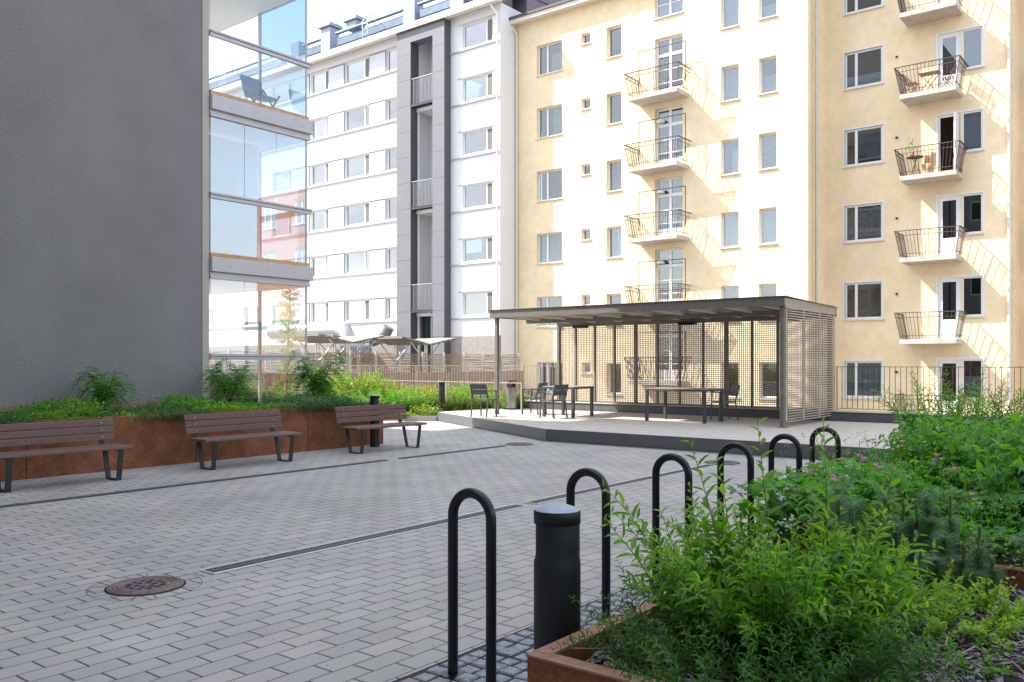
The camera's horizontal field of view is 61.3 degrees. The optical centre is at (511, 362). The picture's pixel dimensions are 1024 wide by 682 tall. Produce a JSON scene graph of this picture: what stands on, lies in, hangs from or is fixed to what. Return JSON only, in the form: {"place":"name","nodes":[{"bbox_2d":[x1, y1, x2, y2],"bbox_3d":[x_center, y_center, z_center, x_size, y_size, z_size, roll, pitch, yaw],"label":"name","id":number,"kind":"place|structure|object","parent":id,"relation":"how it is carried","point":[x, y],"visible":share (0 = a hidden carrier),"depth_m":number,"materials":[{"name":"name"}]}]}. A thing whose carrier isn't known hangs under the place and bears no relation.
{"place":"outdoors","nodes":[
{"label":"outdoors","id":0,"kind":"place"},
{"bbox_2d":[0,0,312,406],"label":"grey building","id":1,"kind":"structure","parent":0,"point":[133,147],"depth_m":16.13,"materials":[{"name":"concrete"}]},
{"bbox_2d":[240,74,279,106],"bbox_3d":[-5.645,-5.950,19.324,0.790,1.023,0.530,0,0,38],"label":"balcony deck chair","id":2,"kind":"object","parent":1,"relation":"on","point":[252,89],"visible":0.67,"depth_m":19.36,"materials":[{"name":"blue"}]},
{"bbox_2d":[209,0,541,367],"label":"sky","id":3,"kind":"structure","parent":0,"point":[283,26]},
{"bbox_2d":[0,421,901,681],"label":"paving","id":4,"kind":"structure","parent":0,"point":[54,555],"depth_m":7.03,"materials":[{"name":"concrete"}]},
{"bbox_2d":[0,418,133,492],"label":"park bench","id":5,"kind":"object","parent":4,"relation":"on","point":[101,428],"visible":1,"depth_m":11.15,"materials":[{"name":"wood"}]},
{"bbox_2d":[86,573,202,599],"bbox_3d":[-2.539,1.540,5.992,0.742,0.011,0.742,0,0,38],"label":"manhole cover","id":6,"kind":"object","parent":4,"relation":"on","point":[145,585],"visible":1,"depth_m":5.96,"materials":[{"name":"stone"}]},
{"bbox_2d":[0,399,382,481],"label":"corten planter","id":7,"kind":"object","parent":4,"relation":"on","point":[160,443],"visible":0.63,"depth_m":13.16,"materials":[{"name":"metal"}]},
{"bbox_2d":[90,403,261,416],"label":"planter soil","id":8,"kind":"structure","parent":7,"relation":"in","point":[119,409],"depth_m":15.10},
{"bbox_2d":[64,366,139,410],"bbox_3d":[-7.053,0.533,14.840,1.437,0.952,1.165,0,0,38],"label":"feathery shrub","id":9,"kind":"object","parent":8,"relation":"on","point":[103,389],"visible":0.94,"depth_m":14.76,"materials":[{"name":"green plant"}]},
{"bbox_2d":[0,391,265,417],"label":"ground cover","id":10,"kind":"object","parent":8,"relation":"on","point":[67,403],"visible":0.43,"depth_m":14.56,"materials":[{"name":"green plant"}]},
{"bbox_2d":[18,401,298,420],"bbox_3d":[-7.211,0.732,11.210,0.762,0.352,10.838,0,0,38],"label":"leafy edge cover","id":11,"kind":"object","parent":8,"relation":"on","point":[88,412],"visible":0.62,"depth_m":12.68,"materials":[{"name":"green plant"}]},
{"bbox_2d":[0,389,385,431],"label":"juniper cover","id":12,"kind":"object","parent":8,"relation":"on","point":[307,401],"visible":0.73,"depth_m":14.20,"materials":[{"name":"plant"}]},
{"bbox_2d":[192,358,259,402],"bbox_3d":[-5.427,0.415,16.711,1.325,1.073,1.268,0,0,12],"label":"feathery shrub","id":13,"kind":"object","parent":8,"relation":"on","point":[227,388],"visible":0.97,"depth_m":16.53,"materials":[{"name":"green plant"}]},
{"bbox_2d":[276,288,304,394],"bbox_3d":[-6.475,-0.499,24.954,0.905,4.101,0.899,0,0,38],"label":"young tree","id":14,"kind":"object","parent":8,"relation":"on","point":[290,314],"visible":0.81,"depth_m":24.96,"materials":[{"name":"green plant"}]},
{"bbox_2d":[281,349,350,401],"bbox_3d":[-3.893,0.300,17.227,1.392,1.224,1.255,0,0,-15],"label":"feathery shrub","id":15,"kind":"object","parent":8,"relation":"on","point":[322,384],"visible":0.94,"depth_m":17.14,"materials":[{"name":"green plant"}]},
{"bbox_2d":[0,460,387,507],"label":"channel drain","id":16,"kind":"object","parent":4,"relation":"on","point":[50,500],"visible":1,"depth_m":10.86,"materials":[{"name":"black"}]},
{"bbox_2d":[183,409,301,469],"bbox_3d":[-4.080,1.150,13.170,0.606,0.803,1.700,0,0,38],"label":"park bench","id":17,"kind":"object","parent":4,"relation":"on","point":[273,419],"visible":1,"depth_m":13.17,"materials":[{"name":"wood"}]},
{"bbox_2d":[200,504,526,573],"bbox_3d":[-1.077,1.542,7.868,0.180,0.009,3.802,0,0,38],"label":"channel drain","id":18,"kind":"object","parent":4,"relation":"on","point":[284,555],"visible":0.87,"depth_m":7.37,"materials":[{"name":"black"}]},
{"bbox_2d":[334,403,426,453],"bbox_3d":[-2.324,1.150,15.402,0.606,0.803,1.700,0,0,38],"label":"park bench","id":19,"kind":"object","parent":4,"relation":"on","point":[368,415],"visible":1,"depth_m":15.38,"materials":[{"name":"wood"}]},
{"bbox_2d":[392,516,815,681],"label":"cobble strip","id":20,"kind":"object","parent":4,"relation":"on","point":[501,649],"visible":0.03,"depth_m":4.50,"materials":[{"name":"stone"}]},
{"bbox_2d":[441,488,498,681],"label":"bicycle hoop","id":21,"kind":"object","parent":20,"relation":"on","point":[452,672],"visible":0.94,"depth_m":4.18,"materials":[{"name":"metal"}]},
{"bbox_2d":[534,503,580,649],"bbox_3d":[0.185,1.064,3.544,0.192,0.972,0.192,0,0,-37],"label":"bollard light","id":22,"kind":"object","parent":20,"relation":"on","point":[557,580],"visible":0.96,"depth_m":3.46,"materials":[{"name":"metal"}]},
{"bbox_2d":[566,468,610,619],"bbox_3d":[0.441,1.089,5.009,0.369,0.963,0.124,0,0,38],"label":"bicycle hoop","id":23,"kind":"object","parent":20,"relation":"on","point":[578,474],"visible":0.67,"depth_m":4.92,"materials":[{"name":"metal"}]},
{"bbox_2d":[652,453,692,585],"bbox_3d":[1.077,1.089,5.819,0.369,0.963,0.124,0,0,38],"label":"bicycle hoop","id":24,"kind":"object","parent":20,"relation":"on","point":[660,461],"visible":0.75,"depth_m":5.86,"materials":[{"name":"metal"}]},
{"bbox_2d":[713,442,753,561],"bbox_3d":[1.714,1.089,6.628,0.369,0.963,0.124,0,0,38],"label":"bicycle hoop","id":25,"kind":"object","parent":20,"relation":"on","point":[743,448],"visible":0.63,"depth_m":6.58,"materials":[{"name":"metal"}]},
{"bbox_2d":[768,433,801,538],"bbox_3d":[2.351,1.089,7.438,0.369,0.963,0.124,0,0,38],"label":"bicycle hoop","id":26,"kind":"object","parent":20,"relation":"on","point":[789,437],"visible":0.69,"depth_m":7.41,"materials":[{"name":"metal"}]},
{"bbox_2d":[809,426,840,476],"bbox_3d":[2.988,1.089,8.248,0.369,0.963,0.124,0,0,38],"label":"bicycle hoop","id":27,"kind":"object","parent":20,"relation":"on","point":[837,445],"visible":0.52,"depth_m":8.24,"materials":[{"name":"metal"}]},
{"bbox_2d":[525,464,716,503],"bbox_3d":[1.615,1.542,11.291,0.180,0.009,4.552,0,0,38],"label":"channel drain","id":28,"kind":"object","parent":4,"relation":"on","point":[582,492],"visible":0.77,"depth_m":10.87,"materials":[{"name":"black"}]},
{"bbox_2d":[526,547,781,681],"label":"corten planter","id":29,"kind":"object","parent":4,"relation":"on","point":[563,665],"visible":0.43,"depth_m":3.07,"materials":[{"name":"metal"}]},
{"bbox_2d":[585,559,1023,681],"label":"bark mulch","id":30,"kind":"object","parent":29,"relation":"in","point":[976,665],"visible":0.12,"depth_m":3.21,"materials":[{"name":"wood"}]},
{"bbox_2d":[605,604,717,678],"bbox_3d":[0.546,1.023,3.136,0.396,0.216,0.502,0,0,9],"label":"yellowish sprig","id":31,"kind":"object","parent":30,"relation":"on","point":[653,665],"visible":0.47,"depth_m":3.03,"materials":[{"name":"green plant"}]},
{"bbox_2d":[599,416,927,654],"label":"tall willow shoots","id":32,"kind":"object","parent":30,"relation":"on","point":[885,567],"visible":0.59,"depth_m":3.45,"materials":[{"name":"green plant"}]},
{"bbox_2d":[550,554,984,681],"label":"fine leaved shrub","id":33,"kind":"object","parent":30,"relation":"on","point":[679,676],"visible":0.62,"depth_m":2.83,"materials":[{"name":"green plant"}]},
{"bbox_2d":[535,579,1023,681],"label":"dry twigs","id":34,"kind":"object","parent":30,"relation":"on","point":[1015,664],"visible":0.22,"depth_m":3.11,"materials":[{"name":"wood"}]},
{"bbox_2d":[609,482,983,676],"bbox_3d":[1.015,0.810,3.284,1.264,0.643,1.325,0,0,4],"label":"willow shrub","id":35,"kind":"object","parent":30,"relation":"on","point":[753,594],"visible":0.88,"depth_m":3.06,"materials":[{"name":"green plant"}]},
{"bbox_2d":[691,593,969,681],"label":"fine leaved shrub","id":36,"kind":"object","parent":30,"relation":"on","point":[781,677],"visible":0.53,"depth_m":2.80,"materials":[{"name":"green plant"}]},
{"bbox_2d":[809,481,965,582],"bbox_3d":[1.895,0.865,4.384,0.757,0.503,0.749,0,0,38],"label":"dwarf pine","id":37,"kind":"object","parent":30,"relation":"on","point":[925,526],"visible":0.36,"depth_m":4.40,"materials":[{"name":"green plant"}]},
{"bbox_2d":[919,551,955,596],"bbox_3d":[1.966,0.987,3.990,0.177,0.252,0.183,0,0,38],"label":"dwarf pine","id":38,"kind":"object","parent":30,"relation":"on","point":[935,568],"visible":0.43,"depth_m":3.97,"materials":[{"name":"green plant"}]},
{"bbox_2d":[882,552,1023,646],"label":"bridal spirea","id":39,"kind":"object","parent":30,"relation":"on","point":[985,605],"visible":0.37,"depth_m":3.65,"materials":[{"name":"green plant"}]},
{"bbox_2d":[891,577,1023,649],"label":"bridal spirea","id":40,"kind":"object","parent":30,"relation":"on","point":[1002,630],"visible":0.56,"depth_m":3.47,"materials":[{"name":"green plant"}]},
{"bbox_2d":[917,630,1016,677],"bbox_3d":[1.718,1.079,3.189,0.425,0.119,0.374,0,0,-28],"label":"bridal spirea","id":41,"kind":"object","parent":30,"relation":"on","point":[961,662],"visible":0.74,"depth_m":3.15,"materials":[{"name":"green plant"}]},
{"bbox_2d":[947,524,1008,604],"bbox_3d":[2.102,0.919,3.920,0.269,0.389,0.243,0,0,38],"label":"dwarf pine","id":42,"kind":"object","parent":30,"relation":"on","point":[979,569],"visible":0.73,"depth_m":3.92,"materials":[{"name":"green plant"}]},
{"bbox_2d":[448,422,866,462],"bbox_3d":[5.788,1.446,16.888,19.740,0.203,5.875,0,0,38],"label":"deck underside","id":43,"kind":"object","parent":4,"relation":"on","point":[691,450],"visible":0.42,"depth_m":15.25,"materials":[{"name":"black"}]},
{"bbox_2d":[441,408,968,448],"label":"deck","id":44,"kind":"structure","parent":43,"relation":"on","point":[714,427],"depth_m":18.07,"materials":[{"name":"concrete"}]},
{"bbox_2d":[470,384,496,417],"bbox_3d":[-0.695,0.909,20.998,0.475,0.806,0.518,0,0,30],"label":"deck chair","id":45,"kind":"object","parent":44,"relation":"on","point":[473,388],"visible":1,"depth_m":20.88,"materials":[{"name":"metal"}]},
{"bbox_2d":[542,386,593,417],"bbox_3d":[1.367,0.938,21.086,0.920,0.744,0.880,0,0,38],"label":"deck table","id":46,"kind":"object","parent":44,"relation":"on","point":[572,388],"visible":0.81,"depth_m":21.00,"materials":[{"name":"metal"}]},
{"bbox_2d":[488,295,837,427],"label":"garden pavilion","id":47,"kind":"structure","parent":44,"relation":"on","point":[784,312],"depth_m":21.18,"materials":[{"name":"metal"}]},
{"bbox_2d":[438,412,897,465],"bbox_3d":[4.056,1.432,14.982,2.255,0.236,20.030,0,0,-43],"label":"deck edging","id":48,"kind":"object","parent":44,"relation":"attached to","point":[643,441],"visible":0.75,"depth_m":15.70,"materials":[{"name":"concrete"}]},
{"bbox_2d":[645,387,723,423],"bbox_3d":[3.868,0.938,19.413,1.480,0.744,0.940,0,0,38],"label":"deck table","id":49,"kind":"object","parent":44,"relation":"on","point":[687,389],"visible":1,"depth_m":19.29,"materials":[{"name":"metal"}]},
{"bbox_2d":[413,397,1023,425],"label":"railing kerb","id":50,"kind":"structure","parent":4,"relation":"on","point":[840,416],"depth_m":21.06,"materials":[{"name":"concrete"}]},
{"bbox_2d":[527,400,1020,417],"bbox_3d":[4.386,1.097,22.077,28.200,0.019,0.530,0,0,38],"label":"kerb capping","id":51,"kind":"object","parent":50,"relation":"on","point":[879,412],"visible":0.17,"depth_m":20.61,"materials":[{"name":"concrete"}]},
{"bbox_2d":[327,365,552,398],"bbox_3d":[-2.656,0.590,27.723,9.962,1.016,0.035,0,0,38],"label":"yard railing","id":52,"kind":"object","parent":51,"relation":"on","point":[446,374],"visible":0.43,"depth_m":27.47,"materials":[{"name":"beige"}]},
{"bbox_2d":[836,366,1023,413],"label":"yard railing","id":53,"kind":"object","parent":51,"relation":"on","point":[917,386],"visible":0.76,"depth_m":18.86,"materials":[{"name":"brown"}]},
{"bbox_2d":[772,496,1023,590],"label":"corten planter","id":54,"kind":"object","parent":4,"relation":"on","point":[1019,580],"visible":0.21,"depth_m":4.28,"materials":[{"name":"metal"}]},
{"bbox_2d":[808,481,1023,566],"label":"bed soil","id":55,"kind":"structure","parent":4,"relation":"on","point":[1010,561],"depth_m":4.99,"materials":[{"name":"soil"}]},
{"bbox_2d":[726,405,1023,570],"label":"geranium patch","id":56,"kind":"object","parent":55,"relation":"on","point":[863,485],"visible":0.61,"depth_m":5.18,"materials":[{"name":"green plant"}]},
{"bbox_2d":[863,407,1023,490],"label":"leaf shrub","id":57,"kind":"object","parent":55,"relation":"on","point":[930,433],"visible":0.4,"depth_m":6.95,"materials":[{"name":"plant"}]},
{"bbox_2d":[869,364,1023,441],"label":"feathery willow","id":58,"kind":"object","parent":55,"relation":"on","point":[959,405],"visible":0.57,"depth_m":9.41,"materials":[{"name":"green plant"}]},
{"bbox_2d":[910,413,1023,518],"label":"leaf shrub","id":59,"kind":"object","parent":55,"relation":"on","point":[973,449],"visible":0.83,"depth_m":6.00,"materials":[{"name":"plant"}]},
{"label":"planting soil","id":60,"kind":"structure","parent":4,"relation":"on","visible":0},
{"bbox_2d":[239,374,303,402],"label":"sunny shrub","id":61,"kind":"object","parent":60,"relation":"on","point":[266,388],"visible":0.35,"depth_m":27.16,"materials":[{"name":"green plant"}]},
{"bbox_2d":[299,367,391,396],"bbox_3d":[-5.072,0.796,26.536,2.703,1.351,2.873,0,0,38],"label":"sunny shrub","id":62,"kind":"object","parent":60,"relation":"on","point":[368,378],"visible":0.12,"depth_m":26.30,"materials":[{"name":"green plant"}]},
{"bbox_2d":[331,377,401,401],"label":"sunny shrub","id":63,"kind":"object","parent":60,"relation":"on","point":[346,390],"visible":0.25,"depth_m":24.94,"materials":[{"name":"green plant"}]},
{"bbox_2d":[363,384,438,413],"bbox_3d":[-3.039,1.025,24.606,2.214,0.894,2.326,0,0,38],"label":"sunny shrub","id":64,"kind":"object","parent":60,"relation":"on","point":[419,401],"visible":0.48,"depth_m":24.13,"materials":[{"name":"green plant"}]},
{"bbox_2d":[412,383,485,410],"bbox_3d":[-1.730,1.016,24.776,2.283,0.911,2.082,0,0,-16],"label":"sunny shrub","id":65,"kind":"object","parent":60,"relation":"on","point":[467,402],"visible":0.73,"depth_m":24.32,"materials":[{"name":"green plant"}]},
{"bbox_2d":[524,390,533,399],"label":"yard","id":66,"kind":"structure","parent":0,"point":[527,392],"depth_m":40.76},
{"bbox_2d":[279,333,383,372],"bbox_3d":[-7.225,0.083,34.815,2.400,2.435,3.400,0,0,38],"label":"bicycle canopy","id":67,"kind":"object","parent":66,"relation":"on","point":[318,338],"visible":0.78,"depth_m":34.37,"materials":[{"name":"beige"}]},
{"bbox_2d":[209,0,548,373],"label":"white building","id":68,"kind":"structure","parent":66,"relation":"on","point":[411,179],"depth_m":45.33,"materials":[{"name":"paint"}]},
{"bbox_2d":[267,322,371,369],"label":"ventilation duct","id":69,"kind":"object","parent":68,"relation":"attached to","point":[341,329],"visible":0.55,"depth_m":46.52,"materials":[{"name":"metal"}]},
{"bbox_2d":[346,57,368,82],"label":"window","id":70,"kind":"structure","parent":68,"relation":"in","point":[357,70],"depth_m":47.56,"materials":[{"name":"glass"}]},
{"bbox_2d":[346,106,368,130],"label":"window","id":71,"kind":"structure","parent":68,"relation":"in","point":[356,118],"depth_m":47.56,"materials":[{"name":"glass"}]},
{"bbox_2d":[346,154,368,177],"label":"window","id":72,"kind":"structure","parent":68,"relation":"in","point":[355,166],"depth_m":47.56,"materials":[{"name":"glass"}]},
{"bbox_2d":[346,203,368,225],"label":"window","id":73,"kind":"structure","parent":68,"relation":"in","point":[359,213],"depth_m":47.56,"materials":[{"name":"glass"}]},
{"bbox_2d":[346,251,368,272],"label":"window","id":74,"kind":"structure","parent":68,"relation":"in","point":[358,261],"depth_m":47.56,"materials":[{"name":"glass"}]},
{"bbox_2d":[346,300,368,320],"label":"window","id":75,"kind":"structure","parent":68,"relation":"in","point":[356,310],"depth_m":47.56,"materials":[{"name":"glass"}]},
{"bbox_2d":[464,18,491,47],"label":"window","id":76,"kind":"structure","parent":68,"relation":"in","point":[479,32],"depth_m":42.16,"materials":[{"name":"glass"}]},
{"bbox_2d":[464,73,491,101],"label":"window","id":77,"kind":"structure","parent":68,"relation":"in","point":[480,86],"depth_m":42.16,"materials":[{"name":"glass"}]},
{"bbox_2d":[464,127,491,154],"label":"window","id":78,"kind":"structure","parent":68,"relation":"in","point":[476,141],"depth_m":42.16,"materials":[{"name":"glass"}]},
{"bbox_2d":[464,182,491,208],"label":"window","id":79,"kind":"structure","parent":68,"relation":"in","point":[477,195],"depth_m":42.16,"materials":[{"name":"glass"}]},
{"bbox_2d":[464,237,491,261],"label":"window","id":80,"kind":"structure","parent":68,"relation":"in","point":[478,249],"depth_m":42.16,"materials":[{"name":"glass"}]},
{"bbox_2d":[464,291,491,315],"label":"window","id":81,"kind":"structure","parent":68,"relation":"in","point":[476,303],"depth_m":42.16,"materials":[{"name":"glass"}]},
{"bbox_2d":[369,336,455,371],"bbox_3d":[-4.505,0.083,38.273,2.400,2.435,3.400,0,0,38],"label":"bicycle canopy","id":82,"kind":"object","parent":66,"relation":"on","point":[395,341],"visible":0.81,"depth_m":37.80,"materials":[{"name":"beige"}]},
{"bbox_2d":[509,0,1023,415],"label":"yellow building","id":83,"kind":"structure","parent":0,"point":[679,150],"depth_m":34.57,"materials":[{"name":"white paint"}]},
{"bbox_2d":[535,41,562,76],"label":"window","id":84,"kind":"structure","parent":83,"relation":"in","point":[556,58],"depth_m":41.05,"materials":[{"name":"white paint"}]},
{"bbox_2d":[535,105,562,139],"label":"window","id":85,"kind":"structure","parent":83,"relation":"in","point":[557,110],"depth_m":41.01,"materials":[{"name":"glass"}]},
{"bbox_2d":[535,232,562,264],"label":"window","id":86,"kind":"structure","parent":83,"relation":"in","point":[550,245],"depth_m":41.11,"materials":[{"name":"glass"}]},
{"bbox_2d":[605,160,621,192],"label":"window","id":87,"kind":"structure","parent":83,"relation":"in","point":[614,166],"depth_m":39.03,"materials":[{"name":"glass"}]},
{"bbox_2d":[653,0,683,20],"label":"window","id":88,"kind":"structure","parent":83,"relation":"in","point":[671,8],"depth_m":37.15,"materials":[{"name":"white paint"}]},
{"bbox_2d":[657,34,682,90],"bbox_3d":[6.827,-12.700,37.128,1.330,2.580,0.070,0,0,38],"label":"window","id":89,"kind":"structure","parent":83,"relation":"in","point":[670,54],"depth_m":37.14,"materials":[{"name":"white paint"}]},
{"bbox_2d":[657,105,682,162],"bbox_3d":[6.751,-9.670,37.032,1.330,2.580,0.536,0,0,38],"label":"window","id":90,"kind":"structure","parent":83,"relation":"in","point":[659,121],"depth_m":37.14,"materials":[{"name":"white paint"}]},
{"bbox_2d":[657,176,682,235],"bbox_3d":[6.751,-6.640,37.032,1.330,2.580,0.536,0,0,38],"label":"balcony door","id":91,"kind":"structure","parent":83,"relation":"in","point":[670,227],"depth_m":37.14,"materials":[{"name":"white paint"}]},
{"bbox_2d":[657,248,682,301],"bbox_3d":[6.717,-3.610,36.989,1.330,2.580,0.426,0,0,38],"label":"balcony door","id":92,"kind":"structure","parent":83,"relation":"in","point":[670,265],"depth_m":37.14,"materials":[{"name":"white paint"}]},
{"bbox_2d":[719,0,739,30],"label":"window","id":93,"kind":"structure","parent":83,"relation":"in","point":[730,7],"depth_m":35.54,"materials":[{"name":"white paint"}]},
{"bbox_2d":[719,65,739,102],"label":"window","id":94,"kind":"structure","parent":83,"relation":"in","point":[730,74],"depth_m":35.54,"materials":[{"name":"white paint"}]},
{"bbox_2d":[719,212,739,248],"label":"window","id":95,"kind":"structure","parent":83,"relation":"in","point":[730,220],"depth_m":35.53,"materials":[{"name":"glass"}]},
{"bbox_2d":[757,132,777,170],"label":"window","id":96,"kind":"structure","parent":83,"relation":"in","point":[768,141],"depth_m":34.53,"materials":[{"name":"glass"}]},
{"bbox_2d":[757,208,777,245],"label":"window","id":97,"kind":"structure","parent":83,"relation":"in","point":[768,216],"depth_m":34.55,"materials":[{"name":"glass"}]},
{"bbox_2d":[843,44,883,90],"bbox_3d":[13.865,-11.598,34.033,1.540,1.545,0.295,0,0,38],"label":"window","id":98,"kind":"structure","parent":83,"relation":"in","point":[877,78],"depth_m":34.16,"materials":[{"name":"white paint"}]},
{"bbox_2d":[843,123,883,167],"bbox_3d":[13.831,-8.527,33.990,1.540,1.545,0.185,0,0,38],"label":"window","id":99,"kind":"structure","parent":83,"relation":"in","point":[881,125],"depth_m":34.16,"materials":[{"name":"white paint"}]},
{"bbox_2d":[843,201,883,243],"bbox_3d":[13.869,-5.518,34.039,1.540,1.545,0.310,0,0,38],"label":"window","id":100,"kind":"structure","parent":83,"relation":"in","point":[864,222],"depth_m":34.12,"materials":[{"name":"white paint"}]},
{"bbox_2d":[843,280,883,320],"bbox_3d":[13.831,-2.447,33.990,1.540,1.545,0.185,0,0,38],"label":"window","id":101,"kind":"structure","parent":83,"relation":"in","point":[856,283],"depth_m":34.16,"materials":[{"name":"white paint"}]},
{"bbox_2d":[843,360,883,399],"bbox_3d":[13.865,0.652,34.033,1.540,1.545,0.295,0,0,38],"label":"window","id":102,"kind":"structure","parent":83,"relation":"in","point":[878,365],"depth_m":34.14,"materials":[{"name":"glass"}]},
{"bbox_2d":[936,357,984,413],"bbox_3d":[16.546,0.965,31.895,1.620,2.330,0.122,0,0,38],"label":"balcony door","id":103,"kind":"structure","parent":83,"relation":"in","point":[939,361],"depth_m":32.08,"materials":[{"name":"white paint"}]},
{"bbox_2d":[936,274,984,338],"bbox_3d":[16.546,-2.065,31.895,1.620,2.330,0.122,0,0,38],"label":"balcony door","id":104,"kind":"structure","parent":83,"relation":"in","point":[940,279],"depth_m":32.16,"materials":[{"name":"white paint"}]},
{"bbox_2d":[936,190,984,254],"bbox_3d":[16.546,-5.095,31.895,1.620,2.330,0.122,0,0,38],"label":"balcony door","id":105,"kind":"structure","parent":83,"relation":"in","point":[939,198],"depth_m":32.17,"materials":[{"name":"white paint"}]},
{"bbox_2d":[936,107,984,171],"bbox_3d":[16.358,-8.125,31.656,1.620,2.330,0.730,0,0,38],"label":"balcony door","id":106,"kind":"structure","parent":83,"relation":"in","point":[956,115],"depth_m":31.80,"materials":[{"name":"white paint"}]},
{"bbox_2d":[936,23,984,87],"bbox_3d":[16.546,-11.155,31.895,1.620,2.330,0.122,0,0,38],"label":"balcony door","id":107,"kind":"structure","parent":83,"relation":"in","point":[939,38],"depth_m":32.14,"materials":[{"name":"white paint"}]},
{"bbox_2d":[960,109,983,153],"bbox_3d":[16.881,-8.473,31.674,0.800,1.515,0.315,0,0,38],"label":"window","id":108,"kind":"structure","parent":83,"relation":"in","point":[972,121],"depth_m":31.75,"materials":[{"name":"glass"}]},
{"label":"ground","id":109,"kind":"structure","parent":0,"visible":0},
{"bbox_2d":[209,371,522,401],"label":"retaining wall","id":110,"kind":"structure","parent":109,"relation":"on","point":[509,375],"depth_m":35.34,"materials":[{"name":"brown concrete"}]},
{"bbox_2d":[209,349,519,373],"bbox_3d":[-6.792,0.100,30.963,0.119,1.100,23.028,0,0,38],"label":"slatted fence","id":111,"kind":"object","parent":110,"relation":"on","point":[400,361],"visible":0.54,"depth_m":33.68,"materials":[{"name":"wood"}]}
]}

